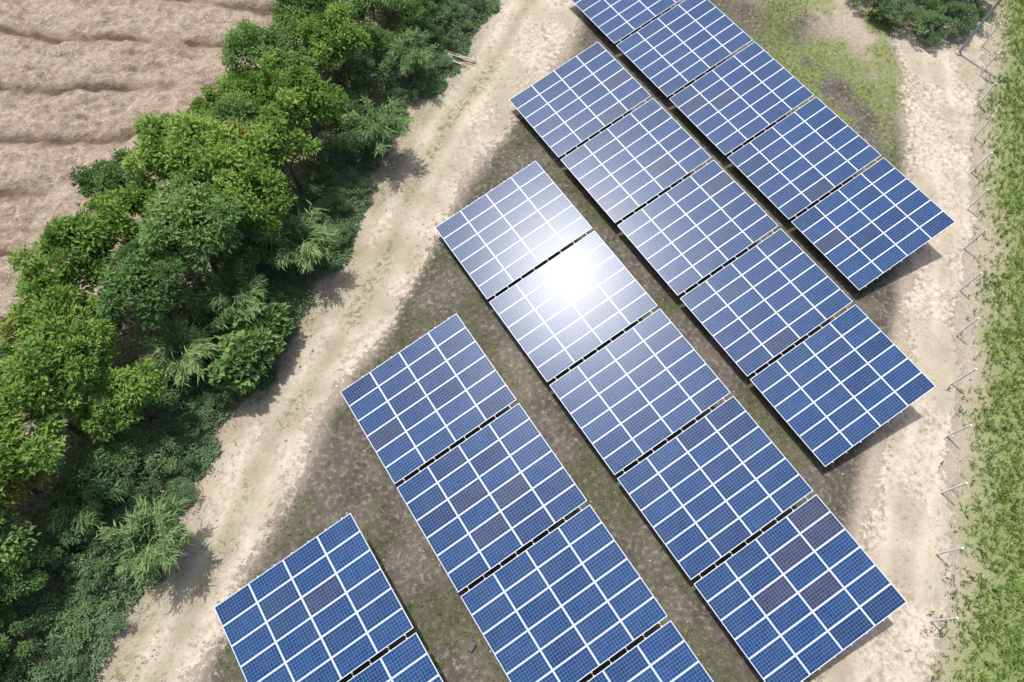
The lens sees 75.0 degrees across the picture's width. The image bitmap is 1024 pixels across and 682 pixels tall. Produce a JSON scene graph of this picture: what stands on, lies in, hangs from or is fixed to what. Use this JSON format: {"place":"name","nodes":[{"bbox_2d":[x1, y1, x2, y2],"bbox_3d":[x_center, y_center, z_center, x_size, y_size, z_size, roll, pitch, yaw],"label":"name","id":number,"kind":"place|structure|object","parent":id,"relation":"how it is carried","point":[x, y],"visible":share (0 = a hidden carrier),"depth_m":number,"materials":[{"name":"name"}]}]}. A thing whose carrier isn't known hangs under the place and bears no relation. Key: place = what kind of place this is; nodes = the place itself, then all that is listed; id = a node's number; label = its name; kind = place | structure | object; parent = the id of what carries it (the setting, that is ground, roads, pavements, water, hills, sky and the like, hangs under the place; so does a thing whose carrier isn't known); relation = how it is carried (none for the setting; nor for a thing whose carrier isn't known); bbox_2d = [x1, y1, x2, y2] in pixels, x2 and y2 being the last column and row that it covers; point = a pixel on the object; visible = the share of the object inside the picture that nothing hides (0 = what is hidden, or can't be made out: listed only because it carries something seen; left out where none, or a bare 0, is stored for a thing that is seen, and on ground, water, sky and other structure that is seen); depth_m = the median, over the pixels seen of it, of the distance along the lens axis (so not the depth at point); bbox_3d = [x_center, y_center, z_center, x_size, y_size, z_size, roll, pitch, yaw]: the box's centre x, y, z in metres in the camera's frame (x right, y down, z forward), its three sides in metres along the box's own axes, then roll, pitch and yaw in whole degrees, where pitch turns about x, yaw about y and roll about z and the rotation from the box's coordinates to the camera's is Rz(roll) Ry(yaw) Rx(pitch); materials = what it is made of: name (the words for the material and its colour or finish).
{"place":"outdoors","nodes":[
{"label":"outdoors","id":0,"kind":"place"},
{"bbox_2d":[0,0,352,441],"bbox_3d":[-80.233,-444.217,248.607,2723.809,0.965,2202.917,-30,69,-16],"label":"ploughed field","id":1,"kind":"structure","parent":0,"point":[83,82],"depth_m":39.78,"materials":[{"name":"soil"}]},
{"bbox_2d":[99,0,582,681],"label":"dirt road","id":2,"kind":"structure","parent":0,"point":[445,144],"depth_m":33.80,"materials":[{"name":"soil"}]},
{"bbox_2d":[0,0,1023,681],"bbox_3d":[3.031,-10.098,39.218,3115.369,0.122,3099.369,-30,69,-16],"label":"ground","id":3,"kind":"structure","parent":0,"point":[330,476],"depth_m":33.07,"materials":[{"name":"soil"}]},
{"bbox_2d":[0,655,28,681],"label":"shrub","id":4,"kind":"object","parent":3,"relation":"on","point":[7,670],"visible":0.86,"depth_m":25.25,"materials":[{"name":"green plant"}]},
{"bbox_2d":[0,598,33,665],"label":"broadleaf tree","id":5,"kind":"object","parent":3,"relation":"on","point":[7,616],"visible":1,"depth_m":25.09,"materials":[{"name":"green plant"}]},
{"bbox_2d":[0,516,41,595],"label":"broadleaf tree","id":6,"kind":"object","parent":3,"relation":"on","point":[18,535],"visible":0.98,"depth_m":24.94,"materials":[{"name":"green plant"}]},
{"bbox_2d":[0,538,62,603],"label":"broadleaf tree","id":7,"kind":"object","parent":3,"relation":"on","point":[15,584],"visible":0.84,"depth_m":25.61,"materials":[{"name":"green plant"}]},
{"bbox_2d":[0,425,68,527],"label":"broadleaf tree","id":8,"kind":"object","parent":3,"relation":"on","point":[25,464],"visible":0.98,"depth_m":24.85,"materials":[{"name":"green plant"}]},
{"bbox_2d":[0,631,69,681],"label":"shrub","id":9,"kind":"object","parent":3,"relation":"on","point":[40,670],"visible":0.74,"depth_m":25.51,"materials":[{"name":"green plant"}]},
{"bbox_2d":[10,590,62,640],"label":"shrub","id":10,"kind":"object","parent":3,"relation":"on","point":[40,615],"visible":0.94,"depth_m":26.30,"materials":[{"name":"green plant"}]},
{"bbox_2d":[0,335,85,454],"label":"broadleaf tree","id":11,"kind":"object","parent":3,"relation":"on","point":[39,400],"visible":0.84,"depth_m":26.07,"materials":[{"name":"green plant"}]},
{"bbox_2d":[0,252,100,358],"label":"broadleaf tree","id":12,"kind":"object","parent":3,"relation":"on","point":[16,321],"visible":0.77,"depth_m":28.01,"materials":[{"name":"green plant"}]},
{"bbox_2d":[6,308,121,402],"bbox_3d":[-18.458,1.318,28.817,3.840,6.665,3.950,5,64,-1],"label":"broadleaf tree","id":13,"kind":"object","parent":3,"relation":"on","point":[97,359],"visible":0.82,"depth_m":26.94,"materials":[{"name":"green plant"}]},
{"bbox_2d":[42,654,87,681],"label":"shrub","id":14,"kind":"object","parent":3,"relation":"on","point":[73,669],"visible":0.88,"depth_m":25.93,"materials":[{"name":"green plant"}]},
{"bbox_2d":[6,198,129,302],"bbox_3d":[-19.835,-3.440,31.110,4.208,6.574,5.271,10,64,1],"label":"broadleaf tree","id":15,"kind":"object","parent":3,"relation":"on","point":[90,246],"visible":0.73,"depth_m":29.23,"materials":[{"name":"green plant"}]},
{"bbox_2d":[45,615,92,667],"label":"shrub","id":16,"kind":"object","parent":3,"relation":"on","point":[68,646],"visible":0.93,"depth_m":26.23,"materials":[{"name":"green plant"}]},
{"bbox_2d":[37,522,102,579],"bbox_3d":[-18.157,8.411,27.571,2.367,2.580,2.201,31,66,12],"label":"shrub","id":17,"kind":"object","parent":3,"relation":"on","point":[64,537],"visible":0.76,"depth_m":27.06,"materials":[{"name":"green plant"}]},
{"bbox_2d":[31,447,126,541],"bbox_3d":[-17.788,6.655,28.035,3.568,3.046,3.789,-11,62,-12],"label":"shrub","id":18,"kind":"object","parent":3,"relation":"on","point":[90,487],"visible":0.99,"depth_m":27.51,"materials":[{"name":"green plant"}]},
{"bbox_2d":[47,575,112,639],"bbox_3d":[-17.557,10.675,27.080,2.531,1.368,2.262,-18,69,-14],"label":"shrub","id":19,"kind":"object","parent":3,"relation":"on","point":[89,604],"visible":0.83,"depth_m":26.79,"materials":[{"name":"green plant"}]},
{"bbox_2d":[71,551,133,595],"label":"shrub","id":20,"kind":"object","parent":3,"relation":"on","point":[100,565],"visible":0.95,"depth_m":27.05,"materials":[{"name":"green plant"}]},
{"bbox_2d":[79,521,125,561],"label":"shrub","id":21,"kind":"object","parent":3,"relation":"on","point":[105,548],"visible":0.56,"depth_m":27.66,"materials":[{"name":"green plant"}]},
{"bbox_2d":[71,426,143,472],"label":"bush","id":22,"kind":"object","parent":3,"relation":"on","point":[110,446],"visible":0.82,"depth_m":28.49,"materials":[{"name":"green plant"}]},
{"bbox_2d":[91,590,129,637],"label":"shrub","id":23,"kind":"object","parent":3,"relation":"on","point":[112,623],"visible":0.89,"depth_m":26.86,"materials":[{"name":"green plant"}]},
{"bbox_2d":[68,146,156,217],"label":"broadleaf tree","id":24,"kind":"object","parent":3,"relation":"on","point":[106,175],"visible":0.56,"depth_m":31.96,"materials":[{"name":"green plant"}]},
{"bbox_2d":[60,358,169,441],"bbox_3d":[-16.757,2.617,29.110,3.243,5.045,4.102,37,67,14],"label":"broadleaf tree","id":25,"kind":"object","parent":3,"relation":"on","point":[130,398],"visible":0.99,"depth_m":27.61,"materials":[{"name":"green plant"}]},
{"bbox_2d":[96,495,141,532],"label":"shrub","id":26,"kind":"object","parent":3,"relation":"on","point":[111,515],"visible":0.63,"depth_m":28.21,"materials":[{"name":"green plant"}]},
{"bbox_2d":[89,175,174,247],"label":"broadleaf tree","id":27,"kind":"object","parent":3,"relation":"on","point":[134,197],"visible":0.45,"depth_m":31.19,"materials":[{"name":"green plant"}]},
{"bbox_2d":[100,454,166,501],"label":"shrub","id":28,"kind":"object","parent":3,"relation":"on","point":[128,469],"visible":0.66,"depth_m":28.66,"materials":[{"name":"green plant"}]},
{"bbox_2d":[91,238,190,330],"bbox_3d":[-16.593,-1.641,30.595,4.523,6.307,4.523,38,67,16],"label":"broadleaf tree","id":29,"kind":"object","parent":3,"relation":"on","point":[132,271],"visible":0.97,"depth_m":28.63,"materials":[{"name":"green plant"}]},
{"bbox_2d":[122,478,162,512],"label":"shrub","id":30,"kind":"object","parent":3,"relation":"on","point":[147,487],"visible":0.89,"depth_m":28.68,"materials":[{"name":"green plant"}]},
{"bbox_2d":[94,489,201,590],"bbox_3d":[-14.426,8.064,27.331,3.700,3.413,3.817,42,69,14],"label":"bamboo clump","id":31,"kind":"object","parent":3,"relation":"on","point":[164,551],"visible":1,"depth_m":26.53,"materials":[{"name":"green plant"}]},
{"bbox_2d":[138,429,184,478],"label":"shrub","id":32,"kind":"object","parent":3,"relation":"on","point":[163,447],"visible":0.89,"depth_m":29.44,"materials":[{"name":"green plant"}]},
{"bbox_2d":[121,109,211,191],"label":"broadleaf tree","id":33,"kind":"object","parent":3,"relation":"on","point":[158,163],"visible":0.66,"depth_m":31.36,"materials":[{"name":"green plant"}]},
{"bbox_2d":[142,352,196,412],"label":"shrub","id":34,"kind":"object","parent":3,"relation":"on","point":[167,400],"visible":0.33,"depth_m":30.42,"materials":[{"name":"green plant"}]},
{"bbox_2d":[130,313,220,387],"bbox_3d":[-15.226,0.623,30.972,3.926,3.410,4.050,-1,61,-5],"label":"bamboo clump","id":35,"kind":"object","parent":3,"relation":"on","point":[195,344],"visible":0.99,"depth_m":30.21,"materials":[{"name":"green plant"}]},
{"bbox_2d":[160,475,199,512],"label":"shrub","id":36,"kind":"object","parent":3,"relation":"on","point":[184,486],"visible":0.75,"depth_m":29.38,"materials":[{"name":"green plant"}]},
{"bbox_2d":[166,409,201,437],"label":"shrub","id":37,"kind":"object","parent":3,"relation":"on","point":[192,426],"visible":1,"depth_m":30.16,"materials":[{"name":"green plant"}]},
{"bbox_2d":[134,169,247,274],"bbox_3d":[-15.014,-4.604,31.723,5.201,7.112,5.201,-34,71,-21],"label":"broadleaf tree","id":38,"kind":"object","parent":3,"relation":"on","point":[186,202],"visible":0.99,"depth_m":29.48,"materials":[{"name":"green plant"}]},
{"bbox_2d":[154,115,260,199],"bbox_3d":[-14.368,-8.162,33.706,5.410,6.719,5.129,16,67,8],"label":"broadleaf tree","id":39,"kind":"object","parent":3,"relation":"on","point":[221,145],"visible":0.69,"depth_m":31.39,"materials":[{"name":"green plant"}]},
{"bbox_2d":[187,84,229,119],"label":"broadleaf tree","id":40,"kind":"object","parent":3,"relation":"on","point":[198,105],"visible":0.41,"depth_m":35.57,"materials":[{"name":"green plant"}]},
{"bbox_2d":[188,384,233,429],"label":"shrub","id":41,"kind":"object","parent":3,"relation":"on","point":[212,396],"visible":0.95,"depth_m":31.01,"materials":[{"name":"green plant"}]},
{"bbox_2d":[184,285,238,341],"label":"shrub","id":42,"kind":"object","parent":3,"relation":"on","point":[192,318],"visible":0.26,"depth_m":31.88,"materials":[{"name":"green plant"}]},
{"bbox_2d":[182,257,268,333],"bbox_3d":[-13.374,-1.787,32.242,4.312,3.458,4.060,4,65,1],"label":"bamboo clump","id":43,"kind":"object","parent":3,"relation":"on","point":[245,298],"visible":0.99,"depth_m":31.34,"materials":[{"name":"green plant"}]},
{"bbox_2d":[201,88,266,163],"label":"broadleaf tree","id":44,"kind":"object","parent":3,"relation":"on","point":[240,106],"visible":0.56,"depth_m":33.96,"materials":[{"name":"green plant"}]},
{"bbox_2d":[202,340,267,395],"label":"leaf shrub","id":45,"kind":"object","parent":3,"relation":"on","point":[239,369],"visible":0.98,"depth_m":30.35,"materials":[{"name":"green plant"}]},
{"bbox_2d":[211,242,269,286],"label":"broadleaf tree","id":46,"kind":"object","parent":3,"relation":"on","point":[250,257],"visible":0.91,"depth_m":32.40,"materials":[{"name":"green plant"}]},
{"bbox_2d":[210,66,282,117],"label":"broadleaf tree","id":47,"kind":"object","parent":3,"relation":"on","point":[233,83],"visible":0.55,"depth_m":35.46,"materials":[{"name":"green plant"}]},
{"bbox_2d":[214,318,286,367],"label":"leaf shrub","id":48,"kind":"object","parent":3,"relation":"on","point":[261,338],"visible":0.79,"depth_m":30.92,"materials":[{"name":"green plant"}]},
{"bbox_2d":[0,0,501,681],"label":"hedge undergrowth","id":49,"kind":"object","parent":3,"relation":"on","point":[104,642],"visible":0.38,"depth_m":32.03,"materials":[{"name":"green plant"}]},
{"bbox_2d":[206,156,297,247],"bbox_3d":[-12.560,-6.096,32.943,3.897,6.393,3.874,34,67,13],"label":"broadleaf tree","id":50,"kind":"object","parent":3,"relation":"on","point":[273,186],"visible":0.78,"depth_m":31.29,"materials":[{"name":"green plant"}]},
{"bbox_2d":[218,17,287,80],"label":"broadleaf tree","id":51,"kind":"object","parent":3,"relation":"on","point":[249,41],"visible":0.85,"depth_m":35.47,"materials":[{"name":"green plant"}]},
{"bbox_2d":[225,296,295,344],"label":"leaf shrub","id":52,"kind":"object","parent":3,"relation":"on","point":[275,313],"visible":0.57,"depth_m":31.70,"materials":[{"name":"green plant"}]},
{"bbox_2d":[239,86,322,194],"bbox_3d":[-11.732,-9.540,34.578,4.229,6.571,5.161,27,68,11],"label":"broadleaf tree","id":53,"kind":"object","parent":3,"relation":"on","point":[267,137],"visible":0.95,"depth_m":32.71,"materials":[{"name":"green plant"}]},
{"bbox_2d":[257,31,323,91],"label":"broadleaf tree","id":54,"kind":"object","parent":3,"relation":"on","point":[298,55],"visible":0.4,"depth_m":36.50,"materials":[{"name":"green plant"}]},
{"bbox_2d":[261,4,323,51],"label":"broadleaf tree","id":55,"kind":"object","parent":3,"relation":"on","point":[286,24],"visible":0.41,"depth_m":37.65,"materials":[{"name":"green plant"}]},
{"bbox_2d":[267,0,323,22],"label":"broadleaf tree","id":56,"kind":"object","parent":3,"relation":"on","point":[301,5],"visible":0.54,"depth_m":38.23,"materials":[{"name":"green plant"}]},
{"bbox_2d":[251,200,341,272],"bbox_3d":[-10.614,-4.824,33.779,4.456,3.655,4.196,14,64,5],"label":"bamboo clump","id":57,"kind":"object","parent":3,"relation":"on","point":[317,244],"visible":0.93,"depth_m":33.02,"materials":[{"name":"green plant"}]},
{"bbox_2d":[256,51,345,140],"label":"broadleaf tree","id":58,"kind":"object","parent":3,"relation":"on","point":[311,88],"visible":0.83,"depth_m":33.79,"materials":[{"name":"green plant"}]},
{"bbox_2d":[214,513,413,681],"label":"solar panel table","id":59,"kind":"object","parent":3,"relation":"on","point":[309,618],"visible":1,"depth_m":26.56,"materials":[{"name":"blue glass"}]},
{"bbox_2d":[297,186,333,216],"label":"shrub","id":60,"kind":"object","parent":3,"relation":"on","point":[309,194],"visible":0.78,"depth_m":35.93,"materials":[{"name":"green plant"}]},
{"bbox_2d":[303,162,340,190],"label":"shrub","id":61,"kind":"object","parent":3,"relation":"on","point":[313,172],"visible":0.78,"depth_m":36.73,"materials":[{"name":"green plant"}]},
{"bbox_2d":[307,143,345,174],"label":"shrub","id":62,"kind":"object","parent":3,"relation":"on","point":[324,152],"visible":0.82,"depth_m":36.95,"materials":[{"name":"green plant"}]},
{"bbox_2d":[296,0,373,102],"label":"broadleaf tree","id":63,"kind":"object","parent":3,"relation":"on","point":[325,47],"visible":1,"depth_m":36.48,"materials":[{"name":"green plant"}]},
{"bbox_2d":[321,83,361,131],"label":"broadleaf tree","id":64,"kind":"object","parent":3,"relation":"on","point":[349,107],"visible":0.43,"depth_m":37.16,"materials":[{"name":"green plant"}]},
{"bbox_2d":[309,0,379,48],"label":"broadleaf tree","id":65,"kind":"object","parent":3,"relation":"on","point":[370,27],"visible":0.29,"depth_m":38.23,"materials":[{"name":"green plant"}]},
{"bbox_2d":[339,166,375,194],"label":"shrub","id":66,"kind":"object","parent":3,"relation":"on","point":[352,185],"visible":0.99,"depth_m":37.21,"materials":[{"name":"green plant"}]},
{"bbox_2d":[334,54,393,95],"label":"shrub","id":67,"kind":"object","parent":3,"relation":"on","point":[359,72],"visible":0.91,"depth_m":39.23,"materials":[{"name":"green plant"}]},
{"bbox_2d":[338,0,406,31],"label":"broadleaf tree","id":68,"kind":"object","parent":3,"relation":"on","point":[362,13],"visible":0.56,"depth_m":39.39,"materials":[{"name":"green plant"}]},
{"bbox_2d":[349,25,398,71],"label":"broadleaf tree","id":69,"kind":"object","parent":3,"relation":"on","point":[383,39],"visible":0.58,"depth_m":39.48,"materials":[{"name":"green plant"}]},
{"bbox_2d":[337,95,415,157],"bbox_3d":[-7.560,-11.518,37.389,4.462,3.408,4.201,-24,70,-12],"label":"bamboo clump","id":70,"kind":"object","parent":3,"relation":"on","point":[380,136],"visible":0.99,"depth_m":36.58,"materials":[{"name":"green plant"}]},
{"bbox_2d":[347,633,442,681],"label":"solar panel table","id":71,"kind":"object","parent":3,"relation":"on","point":[400,658],"visible":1,"depth_m":25.48,"materials":[{"name":"blue glass"}]},
{"bbox_2d":[379,25,436,82],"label":"bamboo clump","id":72,"kind":"object","parent":3,"relation":"on","point":[415,54],"visible":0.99,"depth_m":39.64,"materials":[{"name":"green plant"}]},
{"bbox_2d":[396,0,433,31],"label":"broadleaf tree","id":73,"kind":"object","parent":3,"relation":"on","point":[415,10],"visible":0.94,"depth_m":40.94,"materials":[{"name":"green plant"}]},
{"bbox_2d":[341,313,516,483],"bbox_3d":[-3.974,2.706,31.280,6.457,2.338,5.369,-30,69,-16],"label":"solar panel table","id":74,"kind":"object","parent":3,"relation":"on","point":[456,346],"visible":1,"depth_m":30.88,"materials":[{"name":"blue glass"}]},
{"bbox_2d":[397,403,586,591],"bbox_3d":[-0.989,6.837,29.411,6.457,2.338,5.369,-30,69,-16],"label":"solar panel table","id":75,"kind":"object","parent":3,"relation":"on","point":[534,462],"visible":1,"depth_m":29.01,"materials":[{"name":"blue glass"}]},
{"bbox_2d":[83,0,911,681],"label":"ground weeds","id":76,"kind":"object","parent":3,"relation":"on","point":[539,374],"visible":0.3,"depth_m":32.65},
{"bbox_2d":[435,161,591,298],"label":"solar panel table","id":77,"kind":"object","parent":3,"relation":"on","point":[540,213],"visible":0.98,"depth_m":35.34,"materials":[{"name":"blue glass"}]},
{"bbox_2d":[461,505,666,681],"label":"solar panel table","id":78,"kind":"object","parent":3,"relation":"on","point":[578,594],"visible":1,"depth_m":27.19,"materials":[{"name":"blue glass"}]},
{"bbox_2d":[489,231,657,381],"bbox_3d":[2.973,-1.693,33.859,6.457,2.338,5.369,-30,69,-16],"label":"solar panel table","id":79,"kind":"object","parent":3,"relation":"on","point":[585,294],"visible":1,"depth_m":33.46,"materials":[{"name":"blue glass"}]},
{"bbox_2d":[509,42,650,157],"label":"solar panel table","id":80,"kind":"object","parent":3,"relation":"on","point":[578,99],"visible":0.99,"depth_m":39.77,"materials":[{"name":"blue glass"}]},
{"bbox_2d":[571,0,681,43],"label":"solar panel table","id":81,"kind":"object","parent":3,"relation":"on","point":[614,21],"visible":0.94,"depth_m":43.77,"materials":[{"name":"blue glass"}]},
{"bbox_2d":[561,98,711,222],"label":"solar panel table","id":82,"kind":"object","parent":3,"relation":"on","point":[623,167],"visible":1,"depth_m":37.90,"materials":[{"name":"blue glass"}]},
{"bbox_2d":[549,309,730,474],"bbox_3d":[5.957,2.437,31.990,6.457,2.338,5.369,-30,69,-16],"label":"solar panel table","id":83,"kind":"object","parent":3,"relation":"on","point":[653,379],"visible":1,"depth_m":31.59,"materials":[{"name":"blue glass"}]},
{"bbox_2d":[587,620,712,681],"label":"solar panel table","id":84,"kind":"object","parent":3,"relation":"on","point":[672,664],"visible":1,"depth_m":26.07,"materials":[{"name":"blue glass"}]},
{"bbox_2d":[616,0,752,96],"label":"solar panel table","id":85,"kind":"object","parent":3,"relation":"on","point":[676,48],"visible":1,"depth_m":42.37,"materials":[{"name":"blue glass"}]},
{"bbox_2d":[617,160,777,295],"bbox_3d":[9.939,-6.064,36.425,6.457,2.338,5.369,-30,69,-16],"label":"solar panel table","id":86,"kind":"object","parent":3,"relation":"on","point":[696,226],"visible":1,"depth_m":36.03,"materials":[{"name":"blue glass"}]},
{"bbox_2d":[617,396,812,579],"bbox_3d":[8.942,6.567,30.121,6.457,2.338,5.369,-30,69,-16],"label":"solar panel table","id":87,"kind":"object","parent":3,"relation":"on","point":[727,473],"visible":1,"depth_m":29.73,"materials":[{"name":"blue glass"}]},
{"bbox_2d":[669,42,813,154],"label":"solar panel table","id":88,"kind":"object","parent":3,"relation":"on","point":[741,97],"visible":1,"depth_m":40.52,"materials":[{"name":"blue glass"}]},
{"bbox_2d":[680,228,852,375],"bbox_3d":[12.924,-1.933,34.556,6.457,2.338,5.369,-30,69,-16],"label":"solar panel table","id":89,"kind":"object","parent":3,"relation":"on","point":[787,271],"visible":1,"depth_m":34.16,"materials":[{"name":"blue glass"}]},
{"bbox_2d":[694,494,906,681],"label":"solar panel table","id":90,"kind":"object","parent":3,"relation":"on","point":[820,574],"visible":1,"depth_m":27.86,"materials":[{"name":"blue glass"}]},
{"bbox_2d":[727,97,880,219],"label":"solar panel table","id":91,"kind":"object","parent":3,"relation":"on","point":[817,147],"visible":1,"depth_m":38.64,"materials":[{"name":"blue glass"}]},
{"bbox_2d":[750,304,934,466],"bbox_3d":[15.909,2.197,32.687,6.457,2.338,5.369,-30,69,-16],"label":"solar panel table","id":92,"kind":"object","parent":3,"relation":"on","point":[837,385],"visible":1,"depth_m":32.30,"materials":[{"name":"blue glass"}]},
{"bbox_2d":[692,1,1002,198],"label":"meadow grass","id":93,"kind":"structure","parent":3,"relation":"on","point":[856,68],"depth_m":44.53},
{"bbox_2d":[791,158,954,289],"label":"solar panel table","id":94,"kind":"object","parent":3,"relation":"on","point":[892,189],"visible":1,"depth_m":36.77,"materials":[{"name":"blue glass"}]},
{"bbox_2d":[877,0,920,25],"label":"shrub","id":95,"kind":"object","parent":3,"relation":"on","point":[894,12],"visible":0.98,"depth_m":45.09,"materials":[{"name":"green plant"}]},
{"bbox_2d":[903,5,945,34],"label":"shrub","id":96,"kind":"object","parent":3,"relation":"on","point":[922,26],"visible":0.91,"depth_m":44.83,"materials":[{"name":"green plant"}]},
{"bbox_2d":[924,0,959,33],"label":"shrub","id":97,"kind":"object","parent":3,"relation":"on","point":[940,10],"visible":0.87,"depth_m":44.95,"materials":[{"name":"green plant"}]},
{"bbox_2d":[941,1,979,31],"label":"shrub","id":98,"kind":"object","parent":3,"relation":"on","point":[970,8],"visible":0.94,"depth_m":45.04,"materials":[{"name":"green plant"}]},
{"bbox_2d":[906,0,1023,681],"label":"grass verge","id":99,"kind":"object","parent":3,"relation":"on","point":[996,429],"depth_m":33.38,"materials":[{"name":"plant"}]},
{"bbox_2d":[929,5,1000,681],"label":"wire fence","id":100,"kind":"object","parent":3,"relation":"on","point":[952,383],"visible":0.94,"depth_m":34.26,"materials":[{"name":"metal"}]},
{"bbox_2d":[812,0,994,681],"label":"dirt road","id":101,"kind":"structure","parent":0,"point":[905,559],"depth_m":34.11,"materials":[{"name":"soil"}]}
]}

